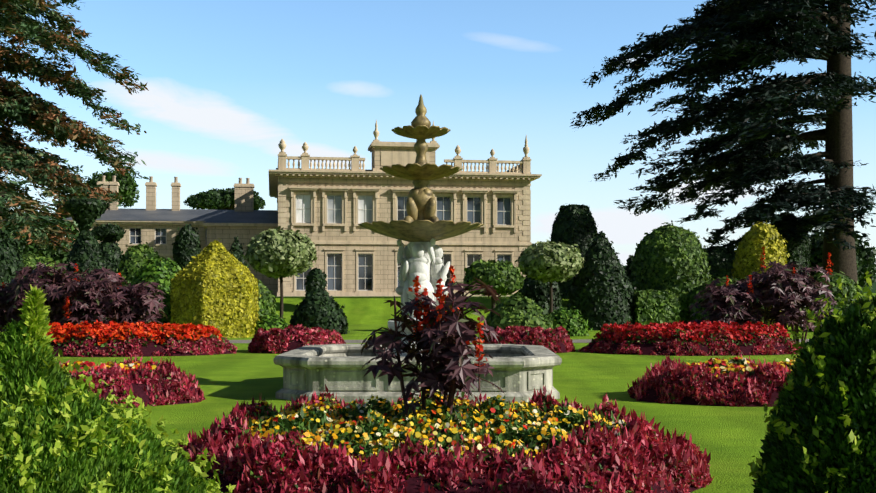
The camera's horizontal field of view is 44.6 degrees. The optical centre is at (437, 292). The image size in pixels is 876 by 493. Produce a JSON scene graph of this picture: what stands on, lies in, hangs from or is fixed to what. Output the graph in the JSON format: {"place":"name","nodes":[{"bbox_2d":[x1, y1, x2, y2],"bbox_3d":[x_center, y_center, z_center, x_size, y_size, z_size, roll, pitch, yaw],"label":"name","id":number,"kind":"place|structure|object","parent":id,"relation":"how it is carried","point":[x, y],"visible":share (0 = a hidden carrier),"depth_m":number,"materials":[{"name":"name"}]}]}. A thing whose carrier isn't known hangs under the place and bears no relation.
{"place":"outdoors","nodes":[
{"label":"outdoors","id":0,"kind":"place"},
{"bbox_2d":[0,324,813,492],"bbox_3d":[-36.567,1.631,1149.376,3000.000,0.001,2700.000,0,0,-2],"label":"lawn","id":1,"kind":"structure","parent":0,"point":[728,438],"depth_m":16.53,"materials":[{"name":"green plant"}]},
{"bbox_2d":[0,237,25,331],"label":"topiary yew","id":2,"kind":"object","parent":1,"relation":"on","point":[11,260],"visible":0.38,"depth_m":43.92,"materials":[{"name":"green plant"}]},
{"bbox_2d":[0,282,41,332],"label":"shrub","id":3,"kind":"object","parent":1,"relation":"on","point":[6,294],"visible":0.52,"depth_m":31.99,"materials":[{"name":"purple plant"}]},
{"bbox_2d":[0,261,80,326],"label":"purple-leaved shrub","id":4,"kind":"object","parent":1,"relation":"on","point":[34,279],"visible":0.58,"depth_m":31.48,"materials":[{"name":"purple plant"}]},
{"bbox_2d":[22,251,69,318],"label":"shrub","id":5,"kind":"object","parent":1,"relation":"on","point":[32,260],"visible":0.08,"depth_m":45.94,"materials":[{"name":"green plant"}]},
{"bbox_2d":[63,195,110,324],"bbox_3d":[-16.288,-1.365,49.420,2.650,6.274,2.483,0,0,-2],"label":"topiary shrub","id":6,"kind":"object","parent":1,"relation":"on","point":[85,252],"visible":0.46,"depth_m":48.96,"materials":[{"name":"green plant"}]},
{"bbox_2d":[50,267,124,324],"bbox_3d":[-10.362,0.432,31.465,1.748,2.418,2.425,0,0,30],"label":"purple-leaved shrub","id":7,"kind":"object","parent":1,"relation":"on","point":[80,305],"visible":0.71,"depth_m":31.02,"materials":[{"name":"purple plant"}]},
{"bbox_2d":[91,223,125,274],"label":"topiary shrub","id":8,"kind":"object","parent":1,"relation":"on","point":[109,235],"visible":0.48,"depth_m":52.01,"materials":[{"name":"green plant"}]},
{"bbox_2d":[0,284,235,492],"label":"foreground shrub","id":9,"kind":"object","parent":1,"relation":"on","point":[61,431],"visible":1,"depth_m":6.08,"materials":[{"name":"green plant"}]},
{"bbox_2d":[84,273,168,324],"bbox_3d":[-9.211,0.527,31.785,2.348,2.229,2.245,0,0,-2],"label":"purple-leaved shrub","id":10,"kind":"object","parent":1,"relation":"on","point":[126,302],"visible":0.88,"depth_m":31.38,"materials":[{"name":"purple plant"}]},
{"bbox_2d":[59,354,205,407],"bbox_3d":[-5.278,1.374,16.096,3.579,0.784,2.574,0,0,-2],"label":"flowerbed","id":11,"kind":"object","parent":1,"relation":"on","point":[155,383],"visible":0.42,"depth_m":15.56,"materials":[{"name":"plant"}]},
{"bbox_2d":[115,241,159,286],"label":"shrub","id":12,"kind":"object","parent":1,"relation":"on","point":[132,258],"depth_m":44.89,"materials":[{"name":"green plant"}]},
{"bbox_2d":[43,320,236,356],"bbox_3d":[-8.431,1.276,28.670,6.119,0.994,3.877,0,0,-2],"label":"flowerbed","id":13,"kind":"object","parent":1,"relation":"on","point":[110,339],"visible":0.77,"depth_m":27.37,"materials":[{"name":"plant"}]},
{"bbox_2d":[129,256,180,324],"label":"bright shrub","id":14,"kind":"object","parent":1,"relation":"on","point":[162,272],"visible":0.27,"depth_m":40.83,"materials":[{"name":"green plant"}]},
{"bbox_2d":[170,238,260,337],"bbox_3d":[-8.153,-0.131,39.088,3.209,3.704,3.459,0,0,-2],"label":"yellow topiary bush","id":15,"kind":"object","parent":1,"relation":"on","point":[214,283],"visible":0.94,"depth_m":38.06,"materials":[{"name":"yellow plant"}]},
{"bbox_2d":[258,280,277,318],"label":"shrub","id":16,"kind":"object","parent":1,"relation":"on","point":[267,301],"visible":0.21,"depth_m":49.09,"materials":[{"name":"green plant"}]},
{"bbox_2d":[254,310,287,334],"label":"shrub","id":17,"kind":"object","parent":1,"relation":"on","point":[266,322],"visible":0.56,"depth_m":39.41,"materials":[{"name":"green plant"}]},
{"bbox_2d":[243,226,318,318],"bbox_3d":[-6.722,-0.582,45.780,3.214,4.530,3.117,0,0,-2],"label":"standard topiary tree","id":18,"kind":"object","parent":1,"relation":"on","point":[277,253],"visible":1,"depth_m":44.85,"materials":[{"name":"green plant"}]},
{"bbox_2d":[248,324,345,353],"bbox_3d":[-3.866,1.317,29.165,2.741,0.929,2.025,0,0,-2],"label":"flowerbed","id":19,"kind":"object","parent":1,"relation":"on","point":[290,337],"visible":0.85,"depth_m":28.50,"materials":[{"name":"plant"}]},
{"bbox_2d":[289,285,349,333],"bbox_3d":[-4.633,0.733,41.425,2.404,2.081,2.319,0,0,-2],"label":"yew topiary cone","id":20,"kind":"object","parent":1,"relation":"on","point":[317,307],"visible":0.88,"depth_m":40.79,"materials":[{"name":"green plant"}]},
{"bbox_2d":[273,95,561,402],"bbox_3d":[-0.286,-0.854,17.957,4.581,4.970,4.581,0,0,-2],"label":"fountain","id":21,"kind":"object","parent":1,"relation":"on","point":[520,372],"visible":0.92,"depth_m":17.26,"materials":[{"name":"stone"}]},
{"bbox_2d":[178,384,713,492],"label":"flowerbed","id":22,"kind":"object","parent":1,"relation":"on","point":[327,442],"visible":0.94,"depth_m":8.27,"materials":[{"name":"plant"}]},
{"bbox_2d":[360,265,504,422],"bbox_3d":[-0.056,0.595,9.735,1.342,1.688,1.241,0,0,-2],"label":"castor bean plant","id":23,"kind":"object","parent":22,"relation":"on","point":[453,334],"visible":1,"depth_m":9.61,"materials":[{"name":"purple plant"}]},
{"bbox_2d":[463,258,524,308],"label":"mushroom topiary","id":24,"kind":"object","parent":1,"relation":"on","point":[503,278],"visible":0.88,"depth_m":43.20,"materials":[{"name":"green plant"}]},
{"bbox_2d":[482,292,556,337],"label":"shrub","id":25,"kind":"object","parent":1,"relation":"on","point":[518,309],"visible":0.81,"depth_m":36.79,"materials":[{"name":"green plant"}]},
{"bbox_2d":[483,325,575,352],"bbox_3d":[2.458,1.344,29.354,2.716,0.897,2.026,0,0,-2],"label":"flowerbed","id":26,"kind":"object","parent":1,"relation":"on","point":[557,340],"visible":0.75,"depth_m":28.73,"materials":[{"name":"plant"}]},
{"bbox_2d":[517,276,562,312],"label":"topiary dome","id":27,"kind":"structure","parent":1,"relation":"on","point":[536,291],"depth_m":49.34,"materials":[{"name":"green plant"}]},
{"bbox_2d":[515,240,583,313],"bbox_3d":[4.855,-0.291,46.096,3.044,3.950,3.063,0,0,-2],"label":"standard topiary tree","id":28,"kind":"object","parent":1,"relation":"on","point":[549,262],"visible":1,"depth_m":45.26,"materials":[{"name":"green plant"}]},
{"bbox_2d":[550,306,592,335],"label":"shrub","id":29,"kind":"object","parent":1,"relation":"on","point":[572,322],"visible":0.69,"depth_m":39.58,"materials":[{"name":"green plant"}]},
{"bbox_2d":[566,230,635,329],"bbox_3d":[7.206,-0.479,46.963,3.399,4.470,3.378,0,0,-2],"label":"yew topiary cone","id":30,"kind":"object","parent":1,"relation":"on","point":[601,290],"visible":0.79,"depth_m":45.98,"materials":[{"name":"green plant"}]},
{"bbox_2d":[623,255,632,287],"bbox_3d":[9.428,-0.041,52.279,1.932,3.592,1.816,0,0,-2],"label":"yew topiary cone","id":31,"kind":"object","parent":1,"relation":"on","point":[629,260],"visible":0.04,"depth_m":52.10,"materials":[{"name":"green plant"}]},
{"bbox_2d":[631,288,680,325],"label":"hedge block","id":32,"kind":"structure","parent":1,"relation":"on","point":[655,306],"depth_m":46.18,"materials":[{"name":"green plant"}]},
{"bbox_2d":[630,222,711,322],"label":"topiary dome","id":33,"kind":"structure","parent":1,"relation":"on","point":[669,256],"depth_m":48.97,"materials":[{"name":"green plant"}]},
{"bbox_2d":[578,320,801,355],"bbox_3d":[6.914,1.291,29.203,6.180,1.029,3.946,0,0,-2],"label":"flowerbed","id":34,"kind":"object","parent":1,"relation":"on","point":[707,338],"visible":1,"depth_m":27.90,"materials":[{"name":"plant"}]},
{"bbox_2d":[627,355,794,406],"bbox_3d":[4.716,1.376,16.406,3.575,0.830,2.561,0,0,-2],"label":"flowerbed","id":35,"kind":"object","parent":1,"relation":"on","point":[740,381],"visible":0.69,"depth_m":15.60,"materials":[{"name":"plant"}]},
{"bbox_2d":[689,275,756,325],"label":"purple-leaved shrub","id":36,"kind":"object","parent":1,"relation":"on","point":[724,303],"visible":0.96,"depth_m":32.02,"materials":[{"name":"purple plant"}]},
{"bbox_2d":[688,276,766,325],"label":"shrub","id":37,"kind":"object","parent":1,"relation":"on","point":[703,286],"visible":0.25,"depth_m":47.81,"materials":[{"name":"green plant"}]},
{"bbox_2d":[623,265,875,292],"bbox_3d":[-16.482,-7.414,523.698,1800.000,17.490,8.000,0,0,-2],"label":"distant treeline","id":38,"kind":"object","parent":1,"relation":"on","point":[873,288],"depth_m":528.01,"materials":[{"name":"green plant"}]},
{"bbox_2d":[731,221,789,326],"bbox_3d":[15.291,-0.804,50.495,2.892,5.176,2.845,0,0,-2],"label":"yellow topiary shrub","id":39,"kind":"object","parent":1,"relation":"on","point":[757,238],"depth_m":49.76,"materials":[{"name":"yellow plant"}]},
{"bbox_2d":[733,247,802,325],"bbox_3d":[9.932,0.122,32.631,2.374,3.039,2.356,0,0,-2],"label":"purple-leaved shrub","id":40,"kind":"object","parent":1,"relation":"on","point":[759,312],"visible":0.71,"depth_m":32.16,"materials":[{"name":"purple plant"}]},
{"bbox_2d":[758,252,837,342],"bbox_3d":[10.907,0.222,32.444,2.303,2.838,2.350,0,0,-35],"label":"purple-leaved shrub","id":41,"kind":"object","parent":1,"relation":"on","point":[807,291],"visible":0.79,"depth_m":31.95,"materials":[{"name":"purple plant"}]},
{"bbox_2d":[748,271,875,492],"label":"bush","id":42,"kind":"object","parent":1,"relation":"on","point":[820,437],"visible":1,"depth_m":6.26,"materials":[{"name":"green plant"}]},
{"bbox_2d":[798,271,862,331],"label":"green hedge","id":43,"kind":"object","parent":1,"relation":"on","point":[850,288],"visible":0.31,"depth_m":43.51,"materials":[{"name":"green plant"}]},
{"bbox_2d":[0,0,875,273],"label":"sky","id":44,"kind":"structure","parent":0,"point":[226,80],"materials":[{"name":"blue"}]},
{"bbox_2d":[229,296,808,342],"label":"gravel path","id":45,"kind":"structure","parent":0,"point":[361,341],"depth_m":35.91,"materials":[{"name":"beige gravel"}]},
{"bbox_2d":[272,293,875,323],"bbox_3d":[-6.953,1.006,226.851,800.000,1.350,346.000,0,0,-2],"label":"terrace lawn","id":46,"kind":"structure","parent":0,"point":[368,310],"depth_m":56.46,"materials":[{"name":"green plant"}]},
{"bbox_2d":[0,222,36,254],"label":"shrub","id":47,"kind":"object","parent":46,"relation":"on","point":[21,245],"visible":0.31,"depth_m":69.92,"materials":[{"name":"green plant"}]},
{"bbox_2d":[24,214,79,266],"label":"shrub","id":48,"kind":"object","parent":46,"relation":"on","point":[53,254],"visible":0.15,"depth_m":72.46,"materials":[{"name":"green plant"}]},
{"bbox_2d":[55,198,70,235],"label":"tree","id":49,"kind":"object","parent":46,"relation":"on","point":[61,215],"visible":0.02,"depth_m":132.78,"materials":[{"name":"green plant"}]},
{"bbox_2d":[0,0,149,257],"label":"cedar tree","id":50,"kind":"object","parent":46,"relation":"on","point":[30,110],"visible":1,"depth_m":59.09,"materials":[{"name":"green plant"}]},
{"bbox_2d":[76,168,139,207],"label":"tree","id":51,"kind":"object","parent":46,"relation":"on","point":[127,188],"visible":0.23,"depth_m":122.53,"materials":[{"name":"green plant"}]},
{"bbox_2d":[172,224,200,268],"bbox_3d":[-13.009,-1.549,55.527,1.722,4.026,1.673,0,0,-2],"label":"topiary yew","id":52,"kind":"object","parent":46,"relation":"on","point":[186,246],"visible":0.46,"depth_m":55.06,"materials":[{"name":"green plant"}]},
{"bbox_2d":[183,188,265,209],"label":"cedar tree","id":53,"kind":"object","parent":46,"relation":"on","point":[216,199],"visible":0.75,"depth_m":159.75,"materials":[{"name":"green plant"}]},
{"bbox_2d":[228,236,247,267],"bbox_3d":[-10.515,-1.238,55.583,1.535,3.412,1.514,0,0,-2],"label":"topiary yew","id":54,"kind":"object","parent":46,"relation":"on","point":[236,250],"visible":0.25,"depth_m":55.45,"materials":[{"name":"green plant"}]},
{"bbox_2d":[62,120,541,295],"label":"mansion","id":55,"kind":"structure","parent":46,"relation":"on","point":[329,210],"depth_m":86.29,"materials":[{"name":"stone"}]},
{"bbox_2d":[304,268,327,295],"bbox_3d":[-6.337,-0.421,55.713,1.328,1.758,1.289,0,0,-2],"label":"topiary yew","id":56,"kind":"object","parent":46,"relation":"on","point":[315,277],"visible":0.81,"depth_m":55.40,"materials":[{"name":"green plant"}]},
{"bbox_2d":[550,204,597,299],"bbox_3d":[7.183,-2.103,56.206,3.085,5.149,3.126,0,0,-2],"label":"topiary tree","id":57,"kind":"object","parent":46,"relation":"on","point":[574,224],"depth_m":55.26,"materials":[{"name":"green plant"}]},
{"bbox_2d":[704,244,735,279],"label":"topiary bush","id":58,"kind":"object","parent":46,"relation":"on","point":[720,260],"depth_m":57.24,"materials":[{"name":"green plant"}]},
{"bbox_2d":[570,0,875,282],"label":"cedar tree","id":59,"kind":"object","parent":46,"relation":"on","point":[747,36],"visible":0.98,"depth_m":57.81,"materials":[{"name":"green plant"}]},
{"bbox_2d":[770,211,812,276],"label":"topiary bush","id":60,"kind":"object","parent":46,"relation":"on","point":[800,254],"depth_m":59.59,"materials":[{"name":"green plant"}]},
{"bbox_2d":[809,231,875,289],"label":"hedge","id":61,"kind":"object","parent":46,"relation":"on","point":[865,260],"visible":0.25,"depth_m":80.15,"materials":[{"name":"green plant"}]}
]}

